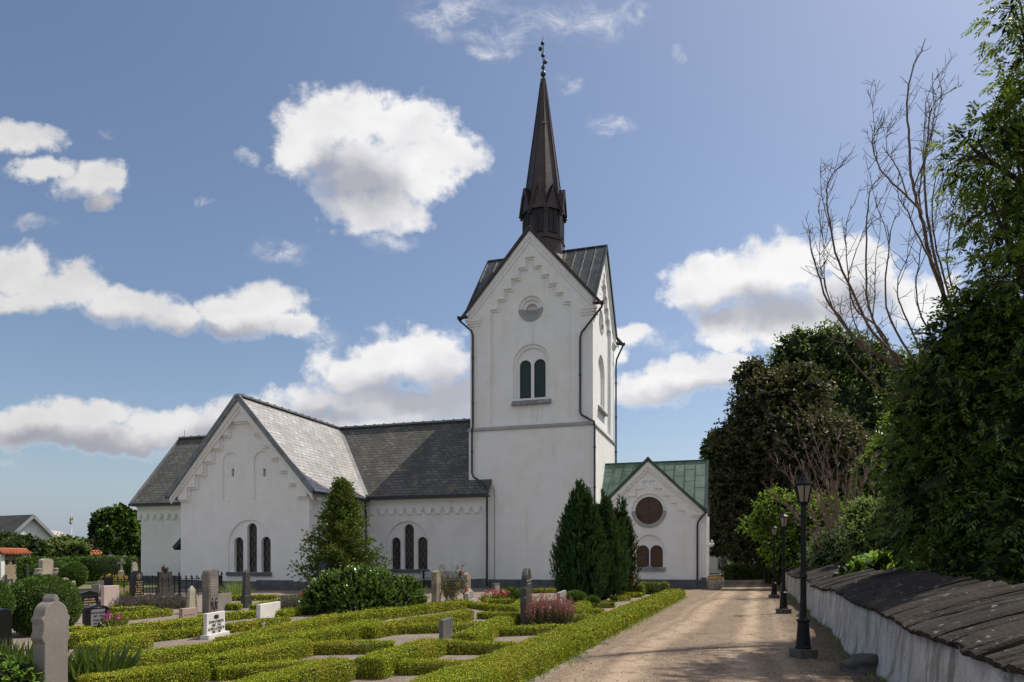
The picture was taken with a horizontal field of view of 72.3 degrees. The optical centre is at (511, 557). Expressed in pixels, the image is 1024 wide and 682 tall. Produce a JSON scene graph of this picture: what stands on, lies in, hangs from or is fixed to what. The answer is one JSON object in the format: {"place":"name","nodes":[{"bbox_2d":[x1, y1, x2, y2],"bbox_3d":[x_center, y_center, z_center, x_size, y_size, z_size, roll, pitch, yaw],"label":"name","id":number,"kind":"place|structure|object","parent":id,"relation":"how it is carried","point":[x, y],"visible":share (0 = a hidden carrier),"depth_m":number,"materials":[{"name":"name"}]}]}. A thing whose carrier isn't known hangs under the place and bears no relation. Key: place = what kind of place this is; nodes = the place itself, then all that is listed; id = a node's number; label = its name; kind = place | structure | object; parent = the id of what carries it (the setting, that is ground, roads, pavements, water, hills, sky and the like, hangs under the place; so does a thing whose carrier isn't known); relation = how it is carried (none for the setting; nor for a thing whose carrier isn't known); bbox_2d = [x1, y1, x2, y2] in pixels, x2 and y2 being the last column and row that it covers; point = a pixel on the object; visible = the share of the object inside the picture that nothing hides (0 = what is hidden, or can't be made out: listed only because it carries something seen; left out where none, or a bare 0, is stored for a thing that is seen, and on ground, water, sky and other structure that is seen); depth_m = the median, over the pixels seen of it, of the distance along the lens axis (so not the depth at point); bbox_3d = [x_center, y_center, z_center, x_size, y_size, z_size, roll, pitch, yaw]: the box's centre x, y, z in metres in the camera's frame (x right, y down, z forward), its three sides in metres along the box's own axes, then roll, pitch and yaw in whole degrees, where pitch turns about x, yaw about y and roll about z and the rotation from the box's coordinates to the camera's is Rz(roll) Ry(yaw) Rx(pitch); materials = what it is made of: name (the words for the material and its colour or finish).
{"place":"outdoors","nodes":[
{"label":"outdoors","id":0,"kind":"place"},
{"bbox_2d":[0,548,31,582],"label":"building","id":1,"kind":"structure","parent":0,"point":[8,557],"depth_m":46.43,"materials":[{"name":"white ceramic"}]},
{"bbox_2d":[78,582,177,588],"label":"lawn","id":2,"kind":"structure","parent":0,"point":[89,584],"depth_m":41.73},
{"bbox_2d":[0,530,55,557],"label":"evergreen shrubs","id":3,"kind":"object","parent":2,"relation":"on","point":[32,544],"visible":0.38,"depth_m":54.53,"materials":[{"name":"green plant"}]},
{"bbox_2d":[15,555,79,581],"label":"tall hedge","id":4,"kind":"object","parent":2,"relation":"on","point":[22,563],"visible":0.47,"depth_m":45.97,"materials":[{"name":"green plant"}]},
{"bbox_2d":[38,532,92,557],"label":"olive shrub","id":5,"kind":"object","parent":2,"relation":"on","point":[67,545],"visible":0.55,"depth_m":55.62,"materials":[{"name":"green plant"}]},
{"bbox_2d":[58,561,88,587],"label":"clipped bush","id":6,"kind":"object","parent":2,"relation":"on","point":[77,572],"visible":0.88,"depth_m":36.66,"materials":[{"name":"green plant"}]},
{"bbox_2d":[76,554,139,581],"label":"tall hedge","id":7,"kind":"object","parent":2,"relation":"on","point":[98,566],"visible":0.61,"depth_m":48.72,"materials":[{"name":"green plant"}]},
{"bbox_2d":[87,502,140,556],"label":"lime tree","id":8,"kind":"object","parent":2,"relation":"on","point":[114,530],"visible":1,"depth_m":55.19,"materials":[{"name":"green plant"}]},
{"bbox_2d":[218,576,253,594],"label":"ornamental grass","id":9,"kind":"object","parent":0,"point":[237,590],"depth_m":28.03,"materials":[{"name":"green plant"}]},
{"bbox_2d":[12,587,651,681],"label":"graveyard","id":10,"kind":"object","parent":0,"point":[400,638],"depth_m":14.75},
{"bbox_2d":[0,608,11,650],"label":"gravestone","id":11,"kind":"object","parent":10,"relation":"on","point":[5,623],"visible":0.78,"depth_m":12.11,"materials":[{"name":"black stone"}]},
{"bbox_2d":[0,581,17,613],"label":"clipped bush","id":12,"kind":"object","parent":10,"relation":"on","point":[8,600],"visible":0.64,"depth_m":14.06,"materials":[{"name":"green plant"}]},
{"bbox_2d":[0,652,47,681],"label":"leaf plant","id":13,"kind":"object","parent":10,"relation":"on","point":[10,666],"visible":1,"depth_m":8.23,"materials":[{"name":"green plant"}]},
{"bbox_2d":[0,638,76,671],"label":"strap leaf plant","id":14,"kind":"object","parent":10,"relation":"on","point":[27,657],"visible":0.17,"depth_m":9.38,"materials":[{"name":"green plant"}]},
{"bbox_2d":[8,573,83,635],"bbox_3d":[-10.152,1.009,15.200,1.549,1.376,1.587,0,0,0],"label":"clipped bush","id":15,"kind":"object","parent":10,"relation":"on","point":[30,592],"visible":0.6,"depth_m":14.81,"materials":[{"name":"green plant"}]},
{"bbox_2d":[31,594,69,681],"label":"gravestone","id":16,"kind":"object","parent":10,"relation":"on","point":[50,634],"visible":1,"depth_m":8.52,"materials":[{"name":"grey stone"}]},
{"bbox_2d":[80,591,98,606],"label":"gravestone","id":17,"kind":"object","parent":10,"relation":"on","point":[89,598],"visible":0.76,"depth_m":21.32,"materials":[{"name":"black stone"}]},
{"bbox_2d":[82,604,110,627],"bbox_3d":[-9.776,1.372,16.495,0.204,0.555,0.604,0,0,17],"label":"gravestone","id":18,"kind":"object","parent":10,"relation":"on","point":[93,614],"visible":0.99,"depth_m":16.38,"materials":[{"name":"black stone"}]},
{"bbox_2d":[68,637,144,681],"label":"strap leaf plant","id":19,"kind":"object","parent":10,"relation":"on","point":[83,663],"visible":0.62,"depth_m":9.18,"materials":[{"name":"green plant"}]},
{"bbox_2d":[68,624,147,647],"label":"box hedge","id":20,"kind":"object","parent":10,"relation":"on","point":[84,635],"visible":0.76,"depth_m":13.27,"materials":[{"name":"green plant"}]},
{"bbox_2d":[101,585,118,606],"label":"gravestone","id":21,"kind":"object","parent":10,"relation":"on","point":[109,593],"visible":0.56,"depth_m":22.80,"materials":[{"name":"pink stone"}]},
{"bbox_2d":[72,630,153,658],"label":"box hedge","id":22,"kind":"object","parent":10,"relation":"on","point":[135,638],"visible":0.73,"depth_m":12.06,"materials":[{"name":"green plant"}]},
{"bbox_2d":[98,611,129,627],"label":"flower clump","id":23,"kind":"object","parent":10,"relation":"on","point":[113,622],"visible":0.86,"depth_m":16.56,"materials":[{"name":"green plant"}]},
{"bbox_2d":[109,604,157,612],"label":"box hedge","id":24,"kind":"object","parent":10,"relation":"on","point":[113,609],"visible":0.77,"depth_m":20.88,"materials":[{"name":"green plant"}]},
{"bbox_2d":[129,571,143,598],"bbox_3d":[-13.124,1.049,24.543,0.205,1.203,0.455,0,0,17],"label":"gravestone","id":25,"kind":"object","parent":10,"relation":"on","point":[136,584],"visible":0.78,"depth_m":24.42,"materials":[{"name":"black stone"}]},
{"bbox_2d":[110,607,172,620],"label":"box hedge","id":26,"kind":"object","parent":10,"relation":"on","point":[143,614],"visible":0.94,"depth_m":19.05,"materials":[{"name":"green plant"}]},
{"bbox_2d":[75,659,210,681],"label":"box hedge","id":27,"kind":"object","parent":10,"relation":"on","point":[187,671],"visible":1,"depth_m":8.88,"materials":[{"name":"green plant"}]},
{"bbox_2d":[91,644,205,669],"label":"box hedge","id":28,"kind":"object","parent":10,"relation":"on","point":[165,655],"visible":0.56,"depth_m":10.37,"materials":[{"name":"green plant"}]},
{"bbox_2d":[128,592,186,608],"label":"lavender","id":29,"kind":"object","parent":10,"relation":"on","point":[167,601],"visible":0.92,"depth_m":22.76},
{"bbox_2d":[104,571,222,596],"bbox_3d":[-14.936,1.120,30.272,4.397,1.100,3.300,0,0,-25],"label":"iron fence","id":30,"kind":"object","parent":10,"relation":"on","point":[108,580],"visible":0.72,"depth_m":29.25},
{"bbox_2d":[156,565,173,595],"bbox_3d":[-15.358,0.998,31.034,0.295,1.343,1.164,0,0,3],"label":"gravestone","id":31,"kind":"object","parent":10,"relation":"on","point":[162,587],"visible":0.83,"depth_m":30.92,"materials":[{"name":"stone"}]},
{"bbox_2d":[128,615,203,632],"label":"box hedge","id":32,"kind":"object","parent":10,"relation":"on","point":[191,621],"visible":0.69,"depth_m":15.47,"materials":[{"name":"green plant"}]},
{"bbox_2d":[140,624,203,641],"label":"box hedge","id":33,"kind":"object","parent":10,"relation":"on","point":[179,633],"visible":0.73,"depth_m":14.22,"materials":[{"name":"green plant"}]},
{"bbox_2d":[202,569,217,612],"bbox_3d":[-9.101,0.987,21.227,0.317,1.325,0.417,0,0,17],"label":"gravestone","id":34,"kind":"object","parent":10,"relation":"on","point":[209,590],"visible":0.99,"depth_m":21.07,"materials":[{"name":"grey stone"}]},
{"bbox_2d":[200,611,229,639],"bbox_3d":[-6.184,1.400,14.625,0.185,0.540,0.927,0,0,3],"label":"gravestone","id":35,"kind":"object","parent":10,"relation":"on","point":[214,624],"visible":1,"depth_m":14.48,"materials":[{"name":"white stone"}]},
{"bbox_2d":[218,593,231,610],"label":"gravestone","id":36,"kind":"object","parent":10,"relation":"on","point":[224,599],"visible":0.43,"depth_m":21.89,"materials":[{"name":"grey stone"}]},
{"bbox_2d":[197,610,255,620],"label":"box hedge","id":37,"kind":"object","parent":10,"relation":"on","point":[237,615],"visible":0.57,"depth_m":18.75,"materials":[{"name":"green plant"}]},
{"bbox_2d":[241,570,251,607],"bbox_3d":[-8.777,1.029,23.171,0.186,1.281,0.357,0,0,17],"label":"gravestone","id":38,"kind":"object","parent":10,"relation":"on","point":[246,598],"visible":0.91,"depth_m":23.08,"materials":[{"name":"grey stone"}]},
{"bbox_2d":[187,635,313,678],"bbox_3d":[-3.903,1.480,10.704,0.575,0.341,2.520,0,0,17],"label":"box hedge","id":39,"kind":"object","parent":10,"relation":"on","point":[293,648],"visible":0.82,"depth_m":10.61,"materials":[{"name":"green plant"}]},
{"bbox_2d":[232,592,278,600],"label":"box hedge","id":40,"kind":"object","parent":10,"relation":"on","point":[262,596],"visible":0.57,"depth_m":27.12,"materials":[{"name":"green plant"}]},
{"bbox_2d":[225,615,290,632],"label":"box hedge","id":41,"kind":"object","parent":10,"relation":"on","point":[239,626],"visible":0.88,"depth_m":16.09,"materials":[{"name":"green plant"}]},
{"bbox_2d":[215,658,319,680],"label":"box hedge","id":42,"kind":"object","parent":10,"relation":"on","point":[233,672],"visible":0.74,"depth_m":9.62,"materials":[{"name":"green plant"}]},
{"bbox_2d":[256,601,279,618],"bbox_3d":[-6.543,1.431,18.876,0.109,0.438,1.348,0,0,3],"label":"gravestone","id":43,"kind":"object","parent":10,"relation":"on","point":[267,610],"visible":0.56,"depth_m":18.65,"materials":[{"name":"white stone"}]},
{"bbox_2d":[212,614,336,643],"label":"box hedge","id":44,"kind":"object","parent":10,"relation":"on","point":[319,621],"visible":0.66,"depth_m":14.38,"materials":[{"name":"green plant"}]},
{"bbox_2d":[190,620,384,654],"bbox_3d":[-3.909,1.481,13.130,0.621,0.339,4.712,0,0,28],"label":"box hedge","id":45,"kind":"object","parent":10,"relation":"on","point":[353,631],"visible":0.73,"depth_m":12.84,"materials":[{"name":"green plant"}]},
{"bbox_2d":[269,594,306,608],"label":"lavender","id":46,"kind":"object","parent":10,"relation":"on","point":[291,601],"visible":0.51,"depth_m":21.91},
{"bbox_2d":[225,655,356,681],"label":"box hedge","id":47,"kind":"object","parent":10,"relation":"on","point":[331,669],"visible":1,"depth_m":8.82,"materials":[{"name":"green plant"}]},
{"bbox_2d":[275,605,307,616],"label":"box hedge","id":48,"kind":"object","parent":10,"relation":"on","point":[292,612],"visible":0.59,"depth_m":19.58,"materials":[{"name":"green plant"}]},
{"bbox_2d":[287,476,392,585],"bbox_3d":[-7.499,-0.902,31.022,4.382,5.447,4.192,0,0,0],"label":"conifer","id":49,"kind":"object","parent":10,"relation":"on","point":[342,522],"visible":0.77,"depth_m":30.54,"materials":[{"name":"green plant"}]},
{"bbox_2d":[304,637,396,654],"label":"box hedge","id":50,"kind":"object","parent":10,"relation":"on","point":[325,647],"visible":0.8,"depth_m":12.03,"materials":[{"name":"green plant"}]},
{"bbox_2d":[298,563,429,614],"bbox_3d":[-4.292,0.890,20.447,3.866,1.519,2.464,0,0,-10],"label":"laurel bush","id":51,"kind":"object","parent":10,"relation":"on","point":[353,587],"visible":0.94,"depth_m":20.06,"materials":[{"name":"green plant"}]},
{"bbox_2d":[324,599,466,623],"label":"box hedge","id":52,"kind":"object","parent":10,"relation":"on","point":[392,612],"visible":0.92,"depth_m":19.34,"materials":[{"name":"green plant"}]},
{"bbox_2d":[353,637,446,678],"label":"box hedge","id":53,"kind":"object","parent":10,"relation":"on","point":[380,664],"visible":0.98,"depth_m":10.06,"materials":[{"name":"green plant"}]},
{"bbox_2d":[359,608,475,638],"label":"box hedge","id":54,"kind":"object","parent":10,"relation":"on","point":[388,628],"visible":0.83,"depth_m":15.74,"materials":[{"name":"green plant"}]},
{"bbox_2d":[128,41,713,590],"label":"church","id":55,"kind":"structure","parent":10,"relation":"on","point":[480,493],"depth_m":38.26,"materials":[{"name":"paint"}]},
{"bbox_2d":[237,538,242,571],"bbox_3d":[-14.220,-0.172,36.859,0.574,1.820,0.040,0,0,17],"label":"window","id":56,"kind":"structure","parent":55,"relation":"in","point":[239,541],"depth_m":36.87,"materials":[{"name":"black glass"}]},
{"bbox_2d":[250,523,256,571],"bbox_3d":[-13.434,-0.533,36.613,0.598,2.542,0.040,0,0,17],"label":"window","id":57,"kind":"structure","parent":55,"relation":"in","point":[253,529],"depth_m":36.61,"materials":[{"name":"black glass"}]},
{"bbox_2d":[264,537,270,571],"bbox_3d":[-12.621,-0.178,36.358,0.574,1.831,0.040,0,0,17],"label":"window","id":58,"kind":"structure","parent":55,"relation":"in","point":[267,543],"depth_m":36.35,"materials":[{"name":"black glass"}]},
{"bbox_2d":[393,538,400,568],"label":"window","id":59,"kind":"structure","parent":55,"relation":"in","point":[396,542],"depth_m":40.28,"materials":[{"name":"black glass"}]},
{"bbox_2d":[405,524,413,568],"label":"window","id":60,"kind":"structure","parent":55,"relation":"in","point":[409,532],"depth_m":40.03,"materials":[{"name":"black glass"}]},
{"bbox_2d":[419,537,426,568],"bbox_3d":[-5.000,-0.269,39.783,0.614,1.828,0.040,0,0,17],"label":"window","id":61,"kind":"structure","parent":55,"relation":"in","point":[423,541],"depth_m":39.77,"materials":[{"name":"black glass"}]},
{"bbox_2d":[631,497,666,527],"bbox_3d":[7.381,-2.450,37.767,1.865,1.678,0.270,0,0,17],"label":"round window","id":62,"kind":"structure","parent":55,"relation":"in","point":[649,513],"depth_m":37.83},
{"bbox_2d":[431,571,440,602],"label":"gravestone","id":63,"kind":"object","parent":10,"relation":"on","point":[435,586],"visible":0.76,"depth_m":24.46,"materials":[{"name":"stone"}]},
{"bbox_2d":[397,656,475,674],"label":"box hedge","id":64,"kind":"object","parent":10,"relation":"on","point":[409,666],"visible":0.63,"depth_m":9.92,"materials":[{"name":"green plant"}]},
{"bbox_2d":[396,619,489,633],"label":"box hedge","id":65,"kind":"object","parent":10,"relation":"on","point":[415,628],"visible":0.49,"depth_m":15.36,"materials":[{"name":"green plant"}]},
{"bbox_2d":[439,617,452,639],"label":"gravestone","id":66,"kind":"object","parent":10,"relation":"on","point":[445,628],"visible":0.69,"depth_m":14.12,"materials":[{"name":"grey stone"}]},
{"bbox_2d":[435,564,469,600],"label":"rose bush","id":67,"kind":"object","parent":10,"relation":"on","point":[451,592],"visible":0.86,"depth_m":25.07,"materials":[{"name":"green plant"}]},
{"bbox_2d":[441,638,514,653],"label":"box hedge","id":68,"kind":"object","parent":10,"relation":"on","point":[455,646],"visible":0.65,"depth_m":12.00,"materials":[{"name":"green plant"}]},
{"bbox_2d":[450,612,519,643],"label":"box hedge","id":69,"kind":"object","parent":10,"relation":"on","point":[484,630],"visible":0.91,"depth_m":14.09,"materials":[{"name":"green plant"}]},
{"bbox_2d":[459,599,516,611],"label":"box hedge","id":70,"kind":"object","parent":10,"relation":"on","point":[472,604],"visible":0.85,"depth_m":21.99,"materials":[{"name":"green plant"}]},
{"bbox_2d":[478,589,509,601],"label":"flower clump","id":71,"kind":"object","parent":10,"relation":"on","point":[485,596],"visible":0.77,"depth_m":26.16,"materials":[{"name":"pink plant"}]},
{"bbox_2d":[520,568,531,625],"bbox_3d":[0.359,0.951,17.206,0.140,1.399,1.207,0,0,9],"label":"gravestone","id":72,"kind":"object","parent":10,"relation":"on","point":[526,587],"visible":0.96,"depth_m":16.77,"materials":[{"name":"grey stone"}]},
{"bbox_2d":[495,621,572,635],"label":"box hedge","id":73,"kind":"object","parent":10,"relation":"on","point":[522,630],"visible":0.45,"depth_m":14.94,"materials":[{"name":"green plant"}]},
{"bbox_2d":[404,588,686,681],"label":"box hedge","id":74,"kind":"object","parent":10,"relation":"on","point":[526,659],"visible":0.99,"depth_m":10.93,"materials":[{"name":"green plant"}]},
{"bbox_2d":[522,589,581,627],"bbox_3d":[0.933,1.230,16.842,1.440,0.895,1.205,0,0,0],"label":"astilbe","id":75,"kind":"object","parent":10,"relation":"on","point":[554,613],"visible":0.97,"depth_m":16.56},
{"bbox_2d":[566,589,586,603],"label":"cushion shrub","id":76,"kind":"object","parent":10,"relation":"on","point":[577,595],"visible":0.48,"depth_m":23.23,"materials":[{"name":"green plant"}]},
{"bbox_2d":[549,477,614,597],"bbox_3d":[2.526,-0.634,25.709,2.191,4.669,2.336,0,0,-40],"label":"cypress","id":77,"kind":"object","parent":10,"relation":"on","point":[581,554],"visible":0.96,"depth_m":25.23,"materials":[{"name":"green plant"}]},
{"bbox_2d":[595,488,632,600],"bbox_3d":[3.511,-0.528,27.276,2.296,4.456,2.390,0,0,0],"label":"cypress","id":78,"kind":"object","parent":10,"relation":"on","point":[613,530],"visible":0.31,"depth_m":26.70,"materials":[{"name":"green plant"}]},
{"bbox_2d":[613,493,643,594],"bbox_3d":[4.597,-0.527,29.809,1.795,4.454,1.773,0,0,-43],"label":"cypress","id":79,"kind":"object","parent":10,"relation":"on","point":[622,517],"visible":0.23,"depth_m":29.55,"materials":[{"name":"green plant"}]},
{"bbox_2d":[639,580,669,593],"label":"box hedge","id":80,"kind":"object","parent":10,"relation":"on","point":[653,587],"visible":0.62,"depth_m":31.85,"materials":[{"name":"green plant"}]},
{"bbox_2d":[0,0,1023,538],"label":"sky","id":81,"kind":"structure","parent":0,"point":[298,206],"materials":[{"name":"blue"}]},
{"bbox_2d":[542,573,884,681],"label":"path","id":82,"kind":"structure","parent":0,"point":[759,645],"depth_m":12.88,"materials":[{"name":"gravel"}]},
{"bbox_2d":[525,587,885,681],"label":"weeds","id":83,"kind":"object","parent":82,"relation":"on","point":[650,616],"visible":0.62,"depth_m":13.44,"materials":[{"name":"green plant"}]},
{"bbox_2d":[555,588,874,681],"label":"loose stones","id":84,"kind":"object","parent":82,"relation":"on","point":[718,641],"visible":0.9,"depth_m":14.10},
{"bbox_2d":[768,524,779,597],"bbox_3d":[10.694,0.110,28.614,0.330,3.120,0.320,0,0,-15],"label":"street lamp","id":85,"kind":"object","parent":82,"relation":"on","point":[774,529],"visible":0.99,"depth_m":28.57,"materials":[{"name":"metal"}]},
{"bbox_2d":[776,509,791,613],"bbox_3d":[8.030,0.110,20.738,0.330,3.120,0.320,0,0,-15],"label":"street lamp","id":86,"kind":"object","parent":82,"relation":"on","point":[783,606],"visible":0.99,"depth_m":20.69,"materials":[{"name":"metal"}]},
{"bbox_2d":[789,470,817,658],"bbox_3d":[4.815,0.110,11.592,0.330,3.120,0.320,0,0,-15],"label":"street lamp","id":87,"kind":"object","parent":82,"relation":"on","point":[802,649],"visible":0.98,"depth_m":11.54,"materials":[{"name":"metal"}]},
{"bbox_2d":[839,653,877,674],"bbox_3d":[5.192,1.606,10.190,0.754,0.426,0.605,0,0,-29],"label":"boulder","id":88,"kind":"object","parent":82,"relation":"on","point":[862,663],"visible":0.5,"depth_m":10.02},
{"bbox_2d":[709,573,719,576],"bbox_3d":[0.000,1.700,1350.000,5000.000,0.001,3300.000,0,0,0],"label":"ground","id":89,"kind":"structure","parent":0,"point":[714,574],"depth_m":71.54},
{"bbox_2d":[0,514,55,541],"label":"house","id":90,"kind":"structure","parent":89,"relation":"on","point":[33,524],"depth_m":72.35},
{"bbox_2d":[709,554,733,572],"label":"house","id":91,"kind":"structure","parent":89,"relation":"on","point":[714,565],"depth_m":74.24,"materials":[{"name":"paint"}]},
{"bbox_2d":[699,427,755,562],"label":"green tree","id":92,"kind":"object","parent":89,"relation":"on","point":[703,452],"visible":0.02,"depth_m":61.60,"materials":[{"name":"green plant"}]},
{"bbox_2d":[722,562,770,579],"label":"tall hedge","id":93,"kind":"object","parent":89,"relation":"on","point":[732,571],"visible":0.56,"depth_m":52.14,"materials":[{"name":"green plant"}]},
{"bbox_2d":[703,355,875,584],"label":"dark maple","id":94,"kind":"object","parent":89,"relation":"on","point":[768,402],"visible":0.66,"depth_m":44.21,"materials":[{"name":"green plant"}]},
{"bbox_2d":[735,483,846,572],"bbox_3d":[14.938,-1.138,36.736,6.039,5.776,3.972,0,0,0],"label":"hazel shrub","id":95,"kind":"object","parent":89,"relation":"on","point":[762,528],"visible":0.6,"depth_m":36.61,"materials":[{"name":"green plant"}]},
{"bbox_2d":[761,411,884,564],"bbox_3d":[13.272,-2.304,30.055,5.625,7.987,3.144,0,0,0],"label":"bare bush","id":96,"kind":"object","parent":89,"relation":"on","point":[830,506],"visible":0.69,"depth_m":29.86,"materials":[{"name":"brown plant"}]},
{"bbox_2d":[798,522,867,569],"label":"grey green shrub","id":97,"kind":"object","parent":89,"relation":"on","point":[817,558],"visible":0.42,"depth_m":29.62,"materials":[{"name":"green plant"}]},
{"bbox_2d":[764,316,930,474],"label":"beech tree","id":98,"kind":"object","parent":89,"relation":"on","point":[861,394],"visible":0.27,"depth_m":51.68,"materials":[{"name":"green plant"}]},
{"bbox_2d":[832,546,912,577],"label":"broad leaf shrub","id":99,"kind":"object","parent":89,"relation":"on","point":[859,562],"visible":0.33,"depth_m":19.21,"materials":[{"name":"green plant"}]},
{"bbox_2d":[835,486,910,563],"bbox_3d":[12.581,-1.023,23.890,2.761,3.505,3.950,0,0,0],"label":"green shrub","id":100,"kind":"object","parent":89,"relation":"on","point":[856,524],"visible":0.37,"depth_m":23.89,"materials":[{"name":"green plant"}]},
{"bbox_2d":[840,403,911,547],"bbox_3d":[17.487,-2.888,32.658,4.080,9.276,4.179,0,0,27],"label":"sunlit shrub","id":101,"kind":"object","parent":89,"relation":"on","point":[867,491],"visible":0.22,"depth_m":32.90,"materials":[{"name":"green plant"}]},
{"bbox_2d":[801,40,965,399],"bbox_3d":[8.470,-5.050,15.299,5.650,13.402,1.919,0,0,-36],"label":"dead tree","id":102,"kind":"object","parent":89,"relation":"on","point":[934,266],"visible":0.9,"depth_m":15.13,"materials":[{"name":"grey plant"}]},
{"bbox_2d":[780,564,1023,681],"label":"churchyard wall","id":103,"kind":"structure","parent":89,"relation":"on","point":[921,625],"depth_m":8.86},
{"bbox_2d":[867,276,1023,584],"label":"dark thicket","id":104,"kind":"object","parent":89,"relation":"on","point":[956,484],"visible":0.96,"depth_m":13.34,"materials":[{"name":"green plant"}]},
{"bbox_2d":[917,0,1023,367],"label":"ash tree","id":105,"kind":"object","parent":89,"relation":"on","point":[1011,142],"visible":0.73,"depth_m":13.58,"materials":[{"name":"green plant"}]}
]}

